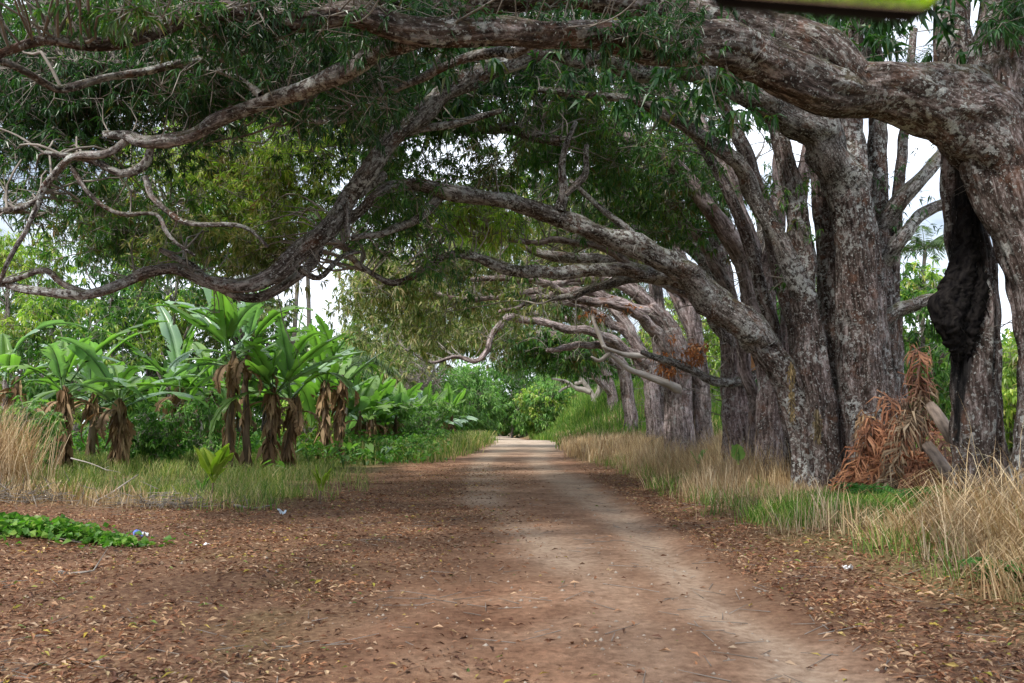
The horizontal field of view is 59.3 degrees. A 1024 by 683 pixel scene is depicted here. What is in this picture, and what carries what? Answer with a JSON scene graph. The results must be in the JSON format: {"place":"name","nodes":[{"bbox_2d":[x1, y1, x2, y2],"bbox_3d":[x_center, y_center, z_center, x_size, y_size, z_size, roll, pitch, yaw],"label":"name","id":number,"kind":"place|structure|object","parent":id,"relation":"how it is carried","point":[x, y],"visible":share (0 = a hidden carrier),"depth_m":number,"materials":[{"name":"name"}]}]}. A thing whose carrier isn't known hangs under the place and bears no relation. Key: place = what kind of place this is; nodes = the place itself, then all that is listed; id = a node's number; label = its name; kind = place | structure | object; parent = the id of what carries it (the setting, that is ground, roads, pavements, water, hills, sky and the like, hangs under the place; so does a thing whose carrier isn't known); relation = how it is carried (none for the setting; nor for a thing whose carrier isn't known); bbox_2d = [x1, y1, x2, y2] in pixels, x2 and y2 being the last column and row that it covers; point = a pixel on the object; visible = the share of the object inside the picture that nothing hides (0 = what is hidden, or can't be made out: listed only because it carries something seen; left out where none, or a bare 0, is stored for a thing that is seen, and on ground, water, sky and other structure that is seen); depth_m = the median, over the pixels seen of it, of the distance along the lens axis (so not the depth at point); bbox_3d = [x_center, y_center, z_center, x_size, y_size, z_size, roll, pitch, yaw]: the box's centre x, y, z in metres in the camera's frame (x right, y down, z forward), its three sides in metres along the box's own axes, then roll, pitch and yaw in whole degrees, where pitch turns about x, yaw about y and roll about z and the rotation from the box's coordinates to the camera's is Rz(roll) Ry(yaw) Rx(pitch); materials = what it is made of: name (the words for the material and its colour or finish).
{"place":"outdoors","nodes":[
{"label":"outdoors","id":0,"kind":"place"},
{"bbox_2d":[0,0,1012,422],"label":"sky","id":1,"kind":"structure","parent":0,"point":[318,296],"materials":[{"name":"white"}]},
{"bbox_2d":[0,383,1023,682],"bbox_3d":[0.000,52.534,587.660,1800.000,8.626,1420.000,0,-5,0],"label":"ground","id":2,"kind":"structure","parent":0,"point":[184,585],"depth_m":8.96,"materials":[{"name":"soil"}]},
{"bbox_2d":[0,395,67,472],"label":"understory shrub","id":3,"kind":"object","parent":2,"relation":"on","point":[29,410],"visible":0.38,"depth_m":23.74,"materials":[{"name":"green plant"}]},
{"bbox_2d":[0,222,86,430],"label":"broadleaf tree","id":4,"kind":"object","parent":2,"relation":"on","point":[19,259],"visible":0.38,"depth_m":44.01,"materials":[{"name":"green plant"}]},
{"bbox_2d":[0,281,91,426],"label":"broadleaf tree","id":5,"kind":"object","parent":2,"relation":"on","point":[25,357],"visible":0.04,"depth_m":46.32,"materials":[{"name":"green plant"}]},
{"bbox_2d":[0,471,97,505],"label":"brush pile","id":6,"kind":"object","parent":2,"relation":"on","point":[33,496],"visible":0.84,"depth_m":17.51,"materials":[{"name":"brown plant"}]},
{"bbox_2d":[0,320,126,440],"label":"banana plant","id":7,"kind":"object","parent":2,"relation":"on","point":[9,356],"visible":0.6,"depth_m":28.02,"materials":[{"name":"green plant"}]},
{"bbox_2d":[0,286,165,451],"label":"broadleaf tree","id":8,"kind":"object","parent":2,"relation":"on","point":[50,306],"visible":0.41,"depth_m":40.81,"materials":[{"name":"green plant"}]},
{"bbox_2d":[26,331,149,461],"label":"banana plant","id":9,"kind":"object","parent":2,"relation":"on","point":[87,372],"visible":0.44,"depth_m":30.76,"materials":[{"name":"green plant"}]},
{"bbox_2d":[0,319,189,471],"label":"banana plant","id":10,"kind":"object","parent":2,"relation":"on","point":[62,362],"visible":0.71,"depth_m":25.87,"materials":[{"name":"green plant"}]},
{"bbox_2d":[0,512,191,548],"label":"creeper","id":11,"kind":"object","parent":2,"relation":"on","point":[27,525],"visible":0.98,"depth_m":12.19,"materials":[{"name":"green plant"}]},
{"bbox_2d":[70,215,172,431],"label":"broadleaf tree","id":12,"kind":"object","parent":2,"relation":"on","point":[102,278],"visible":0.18,"depth_m":49.63,"materials":[{"name":"green plant"}]},
{"bbox_2d":[39,336,208,470],"bbox_3d":[-11.365,2.027,27.103,5.275,3.917,4.338,5,-7,-42],"label":"banana plant","id":13,"kind":"object","parent":2,"relation":"on","point":[122,431],"visible":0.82,"depth_m":26.69,"materials":[{"name":"green plant"}]},
{"bbox_2d":[0,394,272,510],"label":"tall straw","id":14,"kind":"object","parent":2,"relation":"on","point":[12,458],"visible":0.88,"depth_m":18.56,"materials":[{"name":"beige plant"}]},
{"bbox_2d":[76,277,212,426],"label":"broadleaf tree","id":15,"kind":"object","parent":2,"relation":"on","point":[152,373],"visible":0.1,"depth_m":51.60,"materials":[{"name":"green plant"}]},
{"bbox_2d":[127,402,192,465],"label":"understory shrub","id":16,"kind":"object","parent":2,"relation":"on","point":[147,440],"visible":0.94,"depth_m":29.41,"materials":[{"name":"green plant"}]},
{"bbox_2d":[88,480,247,509],"bbox_3d":[-6.620,3.041,17.270,2.944,0.764,1.670,0,-5,0],"label":"brush pile","id":17,"kind":"object","parent":2,"relation":"on","point":[162,503],"visible":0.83,"depth_m":17.30,"materials":[{"name":"brown plant"}]},
{"bbox_2d":[110,222,237,435],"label":"broadleaf tree","id":18,"kind":"object","parent":2,"relation":"on","point":[191,294],"visible":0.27,"depth_m":45.90,"materials":[{"name":"green plant"}]},
{"bbox_2d":[82,303,277,455],"bbox_3d":[-11.978,1.432,32.532,4.024,6.056,5.774,-5,-7,42],"label":"banana plant","id":19,"kind":"object","parent":2,"relation":"on","point":[170,332],"visible":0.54,"depth_m":32.97,"materials":[{"name":"green plant"}]},
{"bbox_2d":[126,340,249,431],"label":"banana plant","id":20,"kind":"object","parent":2,"relation":"on","point":[153,407],"visible":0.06,"depth_m":43.76,"materials":[{"name":"green plant"}]},
{"bbox_2d":[161,390,238,459],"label":"understory shrub","id":21,"kind":"object","parent":2,"relation":"on","point":[205,415],"visible":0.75,"depth_m":32.47,"materials":[{"name":"green plant"}]},
{"bbox_2d":[125,342,280,449],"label":"banana plant","id":22,"kind":"object","parent":2,"relation":"on","point":[198,346],"visible":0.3,"depth_m":34.38,"materials":[{"name":"green plant"}]},
{"bbox_2d":[106,302,312,434],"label":"broadleaf tree","id":23,"kind":"object","parent":2,"relation":"on","point":[259,398],"visible":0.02,"depth_m":53.49,"materials":[{"name":"green plant"}]},
{"bbox_2d":[193,443,233,495],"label":"palm seedling","id":24,"kind":"object","parent":2,"relation":"on","point":[211,464],"visible":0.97,"depth_m":18.38,"materials":[{"name":"green plant"}]},
{"bbox_2d":[159,264,280,468],"bbox_3d":[-9.435,0.679,29.701,4.004,7.176,5.451,3,-6,-27],"label":"banana plant","id":25,"kind":"object","parent":2,"relation":"on","point":[230,322],"visible":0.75,"depth_m":28.82,"materials":[{"name":"green plant"}]},
{"bbox_2d":[186,350,263,431],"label":"banana plant","id":26,"kind":"object","parent":2,"relation":"on","point":[216,367],"visible":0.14,"depth_m":46.97,"materials":[{"name":"green plant"}]},
{"bbox_2d":[143,287,324,469],"bbox_3d":[-9.013,1.060,29.434,5.662,6.426,4.125,1,-5,-9],"label":"banana plant","id":27,"kind":"object","parent":2,"relation":"on","point":[270,318],"visible":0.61,"depth_m":29.30,"materials":[{"name":"green plant"}]},
{"bbox_2d":[204,377,265,432],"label":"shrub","id":28,"kind":"object","parent":2,"relation":"on","point":[252,384],"visible":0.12,"depth_m":50.36,"materials":[{"name":"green plant"}]},
{"bbox_2d":[169,230,307,435],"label":"broadleaf tree","id":29,"kind":"object","parent":2,"relation":"on","point":[214,343],"visible":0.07,"depth_m":50.10,"materials":[{"name":"green plant"}]},
{"bbox_2d":[0,429,497,512],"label":"verge grass","id":30,"kind":"structure","parent":2,"relation":"on","point":[459,444],"depth_m":24.46,"materials":[{"name":"plant"}]},
{"bbox_2d":[38,423,465,465],"bbox_3d":[-15.348,5.355,50.207,25.396,2.018,33.606,0,-5,0],"label":"crop foliage","id":31,"kind":"object","parent":2,"relation":"on","point":[256,442],"visible":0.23,"depth_m":37.20,"materials":[{"name":"green plant"}]},
{"bbox_2d":[222,297,300,431],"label":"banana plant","id":32,"kind":"object","parent":2,"relation":"on","point":[272,330],"visible":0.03,"depth_m":55.71,"materials":[{"name":"green plant"}]},
{"bbox_2d":[188,333,365,470],"bbox_3d":[-7.152,2.105,29.928,5.229,4.621,5.102,-5,-7,41],"label":"banana plant","id":33,"kind":"object","parent":2,"relation":"on","point":[261,366],"visible":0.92,"depth_m":29.70,"materials":[{"name":"green plant"}]},
{"bbox_2d":[208,316,354,470],"bbox_3d":[-7.409,1.864,30.424,4.622,5.159,4.780,0,-5,0],"label":"banana plant","id":34,"kind":"object","parent":2,"relation":"on","point":[296,424],"visible":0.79,"depth_m":30.10,"materials":[{"name":"green plant"}]},
{"bbox_2d":[217,323,357,462],"bbox_3d":[-8.668,2.136,35.823,5.219,5.593,4.361,-1,-5,8],"label":"banana plant","id":35,"kind":"object","parent":2,"relation":"on","point":[322,403],"visible":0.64,"depth_m":35.78,"materials":[{"name":"green plant"}]},
{"bbox_2d":[241,306,356,440],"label":"banana plant","id":36,"kind":"object","parent":2,"relation":"on","point":[285,392],"visible":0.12,"depth_m":41.50,"materials":[{"name":"green plant"}]},
{"bbox_2d":[257,193,351,343],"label":"palm tree","id":37,"kind":"object","parent":2,"relation":"on","point":[296,297],"visible":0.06,"depth_m":54.31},
{"bbox_2d":[294,441,326,464],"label":"taro plant","id":38,"kind":"object","parent":2,"relation":"on","point":[300,446],"visible":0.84,"depth_m":32.83,"materials":[{"name":"green plant"}]},
{"bbox_2d":[277,394,347,452],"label":"understory shrub","id":39,"kind":"object","parent":2,"relation":"on","point":[306,434],"visible":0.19,"depth_m":37.75,"materials":[{"name":"green plant"}]},
{"bbox_2d":[251,319,374,427],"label":"broadleaf tree","id":40,"kind":"object","parent":2,"relation":"on","point":[256,418],"visible":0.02,"depth_m":62.89,"materials":[{"name":"green plant"}]},
{"bbox_2d":[269,353,363,442],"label":"banana plant","id":41,"kind":"object","parent":2,"relation":"on","point":[316,386],"visible":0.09,"depth_m":39.99,"materials":[{"name":"green plant"}]},
{"bbox_2d":[279,183,354,430],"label":"palm tree","id":42,"kind":"object","parent":2,"relation":"on","point":[308,303],"visible":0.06,"depth_m":56.34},
{"bbox_2d":[311,464,331,503],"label":"palm seedling","id":43,"kind":"object","parent":2,"relation":"on","point":[324,478],"visible":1,"depth_m":17.98,"materials":[{"name":"green plant"}]},
{"bbox_2d":[324,442,351,467],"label":"taro plant","id":44,"kind":"object","parent":2,"relation":"on","point":[348,445],"visible":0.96,"depth_m":32.70,"materials":[{"name":"green plant"}]},
{"bbox_2d":[294,296,384,461],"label":"banana plant","id":45,"kind":"object","parent":2,"relation":"on","point":[339,422],"visible":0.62,"depth_m":36.30,"materials":[{"name":"green plant"}]},
{"bbox_2d":[305,344,400,433],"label":"banana plant","id":46,"kind":"object","parent":2,"relation":"on","point":[365,358],"visible":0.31,"depth_m":49.06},
{"bbox_2d":[351,383,393,443],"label":"banana plant","id":47,"kind":"object","parent":2,"relation":"on","point":[376,398],"visible":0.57,"depth_m":47.67,"materials":[{"name":"green plant"}]},
{"bbox_2d":[343,372,408,441],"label":"banana plant","id":48,"kind":"object","parent":2,"relation":"on","point":[367,390],"visible":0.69,"depth_m":44.81,"materials":[{"name":"green plant"}]},
{"bbox_2d":[349,379,409,433],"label":"banana plant","id":49,"kind":"object","parent":2,"relation":"on","point":[388,386],"visible":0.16,"depth_m":54.05,"materials":[{"name":"green plant"}]},
{"bbox_2d":[376,403,398,435],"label":"banana plant","id":50,"kind":"object","parent":2,"relation":"on","point":[390,416],"visible":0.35,"depth_m":52.50,"materials":[{"name":"green plant"}]},
{"bbox_2d":[376,382,424,438],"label":"banana plant","id":51,"kind":"object","parent":2,"relation":"on","point":[400,394],"visible":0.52,"depth_m":55.14,"materials":[{"name":"green plant"}]},
{"bbox_2d":[345,322,458,389],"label":"broadleaf tree","id":52,"kind":"object","parent":2,"relation":"on","point":[367,346],"visible":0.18,"depth_m":82.45,"materials":[{"name":"green plant"}]},
{"bbox_2d":[378,370,425,432],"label":"banana plant","id":53,"kind":"object","parent":2,"relation":"on","point":[385,381],"visible":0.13,"depth_m":55.05,"materials":[{"name":"green plant"}]},
{"bbox_2d":[389,395,435,436],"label":"banana plant","id":54,"kind":"object","parent":2,"relation":"on","point":[422,399],"visible":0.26,"depth_m":55.82,"materials":[{"name":"green plant"}]},
{"bbox_2d":[375,340,460,395],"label":"broadleaf tree","id":55,"kind":"object","parent":2,"relation":"on","point":[405,378],"visible":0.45,"depth_m":77.35,"materials":[{"name":"green plant"}]},
{"bbox_2d":[395,397,457,439],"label":"understory shrub","id":56,"kind":"object","parent":2,"relation":"on","point":[412,426],"visible":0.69,"depth_m":51.80,"materials":[{"name":"green plant"}]},
{"bbox_2d":[412,381,458,424],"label":"banana plant","id":57,"kind":"object","parent":2,"relation":"on","point":[427,391],"visible":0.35,"depth_m":61.65,"materials":[{"name":"green plant"}]},
{"bbox_2d":[415,365,475,432],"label":"roadside bush","id":58,"kind":"object","parent":2,"relation":"on","point":[463,408],"visible":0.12,"depth_m":83.58,"materials":[{"name":"green plant"}]},
{"bbox_2d":[443,382,483,433],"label":"banana plant","id":59,"kind":"object","parent":2,"relation":"on","point":[452,398],"visible":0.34,"depth_m":70.98,"materials":[{"name":"green plant"}]},
{"bbox_2d":[1,9,946,488],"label":"avenue tree","id":60,"kind":"object","parent":2,"relation":"on","point":[845,353],"visible":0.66,"depth_m":19.73,"materials":[{"name":"green plant"}]},
{"bbox_2d":[785,361,796,422],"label":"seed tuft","id":61,"kind":"object","parent":60,"relation":"hanging from","point":[791,372],"visible":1,"depth_m":19.17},
{"bbox_2d":[808,409,823,445],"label":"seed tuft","id":62,"kind":"object","parent":60,"relation":"hanging from","point":[817,432],"visible":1,"depth_m":18.90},
{"bbox_2d":[890,342,933,458],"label":"dead frond","id":63,"kind":"object","parent":60,"relation":"hanging from","point":[926,359],"visible":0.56,"depth_m":18.55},
{"bbox_2d":[451,359,509,434],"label":"roadside bush","id":64,"kind":"object","parent":2,"relation":"on","point":[486,404],"visible":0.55,"depth_m":90.35,"materials":[{"name":"green plant"}]},
{"bbox_2d":[1,473,995,682],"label":"pebbles","id":65,"kind":"object","parent":2,"relation":"on","point":[485,644],"visible":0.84,"depth_m":8.06,"materials":[{"name":"stone"}]},
{"bbox_2d":[0,317,1012,424],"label":"distant wood","id":66,"kind":"object","parent":2,"relation":"on","point":[1003,340],"depth_m":153.00,"materials":[{"name":"green plant"}]},
{"bbox_2d":[0,0,1023,502],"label":"avenue tree","id":67,"kind":"object","parent":2,"relation":"on","point":[74,74],"visible":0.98,"depth_m":13.38,"materials":[{"name":"green plant"}]},
{"bbox_2d":[926,401,949,444],"bbox_3d":[8.106,1.547,17.070,0.323,0.836,0.634,2,-6,-24],"label":"log","id":68,"kind":"object","parent":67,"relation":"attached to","point":[938,417],"visible":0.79,"depth_m":16.97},
{"bbox_2d":[0,461,1023,682],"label":"leaf litter","id":69,"kind":"object","parent":2,"relation":"on","point":[796,565],"visible":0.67,"depth_m":9.01,"materials":[{"name":"plant"}]},
{"bbox_2d":[0,487,1023,682],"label":"twig litter","id":70,"kind":"object","parent":2,"relation":"on","point":[519,607],"visible":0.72,"depth_m":7.56,"materials":[{"name":"brown plant"}]},
{"bbox_2d":[484,356,540,437],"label":"roadside bush","id":71,"kind":"object","parent":2,"relation":"on","point":[515,387],"visible":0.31,"depth_m":109.41,"materials":[{"name":"green plant"}]},
{"bbox_2d":[363,171,704,439],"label":"avenue tree","id":72,"kind":"object","parent":2,"relation":"on","point":[625,328],"visible":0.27,"depth_m":45.75,"materials":[{"name":"green plant"}]},
{"bbox_2d":[428,210,643,431],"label":"avenue tree","id":73,"kind":"object","parent":2,"relation":"on","point":[539,357],"visible":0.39,"depth_m":55.10,"materials":[{"name":"green plant"}]},
{"bbox_2d":[327,86,745,456],"bbox_3d":[1.457,-3.038,39.450,18.806,18.344,9.874,2,-6,-17],"label":"avenue tree","id":74,"kind":"object","parent":2,"relation":"on","point":[679,408],"visible":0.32,"depth_m":36.72,"materials":[{"name":"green plant"}]},
{"bbox_2d":[508,372,578,434],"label":"roadside bush","id":75,"kind":"object","parent":2,"relation":"on","point":[541,403],"visible":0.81,"depth_m":95.45,"materials":[{"name":"green plant"}]},
{"bbox_2d":[461,275,629,417],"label":"avenue tree","id":76,"kind":"object","parent":2,"relation":"on","point":[609,389],"visible":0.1,"depth_m":67.54,"materials":[{"name":"green plant"}]},
{"bbox_2d":[321,67,778,465],"bbox_3d":[1.891,-3.532,32.290,16.391,17.394,10.697,0,-5,0],"label":"avenue tree","id":77,"kind":"object","parent":2,"relation":"on","point":[734,407],"visible":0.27,"depth_m":29.22,"materials":[{"name":"green plant"}]},
{"bbox_2d":[551,368,601,411],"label":"dead tree","id":78,"kind":"object","parent":2,"relation":"on","point":[586,389],"visible":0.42,"depth_m":75.83,"materials":[{"name":"wood"}]},
{"bbox_2d":[376,12,810,473],"bbox_3d":[3.340,-3.358,26.783,13.894,17.306,9.496,0,-5,0],"label":"avenue tree","id":79,"kind":"object","parent":2,"relation":"on","point":[763,418],"visible":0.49,"depth_m":24.91,"materials":[{"name":"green plant"}]},
{"bbox_2d":[628,297,720,389],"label":"field shrub","id":80,"kind":"object","parent":2,"relation":"on","point":[714,345],"visible":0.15,"depth_m":69.05,"materials":[{"name":"green plant"}]},
{"bbox_2d":[731,444,744,482],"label":"leafy shoot","id":81,"kind":"object","parent":2,"relation":"on","point":[740,452],"visible":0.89,"depth_m":20.79,"materials":[{"name":"green plant"}]},
{"bbox_2d":[527,376,1005,586],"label":"green grass","id":82,"kind":"structure","parent":2,"relation":"on","point":[570,417],"depth_m":16.20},
{"bbox_2d":[553,385,1023,570],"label":"dry grass","id":83,"kind":"structure","parent":2,"relation":"on","point":[635,448],"depth_m":20.36,"materials":[{"name":"plant"}]},
{"bbox_2d":[826,439,892,493],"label":"dead frond","id":84,"kind":"object","parent":2,"relation":"on","point":[851,472],"visible":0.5,"depth_m":17.56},
{"bbox_2d":[831,410,890,490],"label":"dead frond","id":85,"kind":"object","parent":2,"relation":"on","point":[873,429],"visible":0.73,"depth_m":17.71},
{"bbox_2d":[848,410,880,483],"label":"dead frond","id":86,"kind":"object","parent":2,"relation":"on","point":[859,423],"visible":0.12,"depth_m":18.33,"materials":[{"name":"brown plant"}]},
{"bbox_2d":[831,482,912,499],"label":"weed","id":87,"kind":"object","parent":2,"relation":"on","point":[855,487],"visible":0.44,"depth_m":15.30,"materials":[{"name":"green plant"}]},
{"bbox_2d":[841,413,918,493],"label":"dead frond","id":88,"kind":"object","parent":2,"relation":"on","point":[871,473],"visible":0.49,"depth_m":17.42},
{"bbox_2d":[867,389,908,488],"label":"dead frond","id":89,"kind":"object","parent":2,"relation":"on","point":[892,409],"visible":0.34,"depth_m":18.03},
{"bbox_2d":[872,400,929,490],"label":"dead frond","id":90,"kind":"object","parent":2,"relation":"on","point":[913,417],"visible":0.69,"depth_m":17.43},
{"bbox_2d":[897,445,935,498],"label":"dead frond","id":91,"kind":"object","parent":2,"relation":"on","point":[911,474],"visible":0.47,"depth_m":16.94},
{"bbox_2d":[897,384,945,480],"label":"dead frond","id":92,"kind":"object","parent":2,"relation":"on","point":[920,397],"visible":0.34,"depth_m":18.30,"materials":[{"name":"brown plant"}]},
{"bbox_2d":[900,225,946,332],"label":"palm tree","id":93,"kind":"object","parent":2,"relation":"on","point":[937,242],"visible":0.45,"depth_m":60.55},
{"bbox_2d":[898,367,949,479],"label":"dead frond","id":94,"kind":"object","parent":2,"relation":"on","point":[913,379],"visible":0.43,"depth_m":18.50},
{"bbox_2d":[900,449,947,492],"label":"dead frond","id":95,"kind":"object","parent":2,"relation":"on","point":[924,469],"visible":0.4,"depth_m":16.93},
{"bbox_2d":[900,248,950,462],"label":"field shrub","id":96,"kind":"object","parent":2,"relation":"on","point":[918,285],"visible":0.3,"depth_m":33.02,"materials":[{"name":"green plant"}]},
{"bbox_2d":[829,456,1023,606],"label":"straw clumps","id":97,"kind":"object","parent":2,"relation":"on","point":[1003,547],"visible":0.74,"depth_m":9.27,"materials":[{"name":"beige plant"}]},
{"bbox_2d":[915,419,951,484],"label":"dead frond","id":98,"kind":"object","parent":2,"relation":"on","point":[934,435],"visible":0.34,"depth_m":17.68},
{"bbox_2d":[922,441,950,482],"bbox_3d":[8.030,2.563,16.716,0.314,1.420,1.007,2,-6,-20],"label":"log","id":99,"kind":"object","parent":2,"relation":"on","point":[936,457],"visible":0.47,"depth_m":16.79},
{"bbox_2d":[891,486,988,511],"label":"weed","id":100,"kind":"object","parent":2,"relation":"on","point":[928,487],"visible":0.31,"depth_m":14.39,"materials":[{"name":"green plant"}]},
{"bbox_2d":[943,328,1017,457],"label":"field shrub","id":101,"kind":"object","parent":2,"relation":"on","point":[1009,384],"visible":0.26,"depth_m":31.01,"materials":[{"name":"green plant"}]},
{"bbox_2d":[957,555,1023,586],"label":"weed","id":102,"kind":"object","parent":2,"relation":"on","point":[970,559],"visible":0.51,"depth_m":8.20,"materials":[{"name":"green plant"}]},
{"bbox_2d":[219,435,935,682],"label":"dirt road","id":103,"kind":"structure","parent":0,"point":[778,630],"depth_m":7.86,"materials":[{"name":"soil"}]},
{"bbox_2d":[709,0,941,23],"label":"driving mirror","id":104,"kind":"object","parent":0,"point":[897,11],"visible":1,"depth_m":0.49,"materials":[{"name":"green plastic"}]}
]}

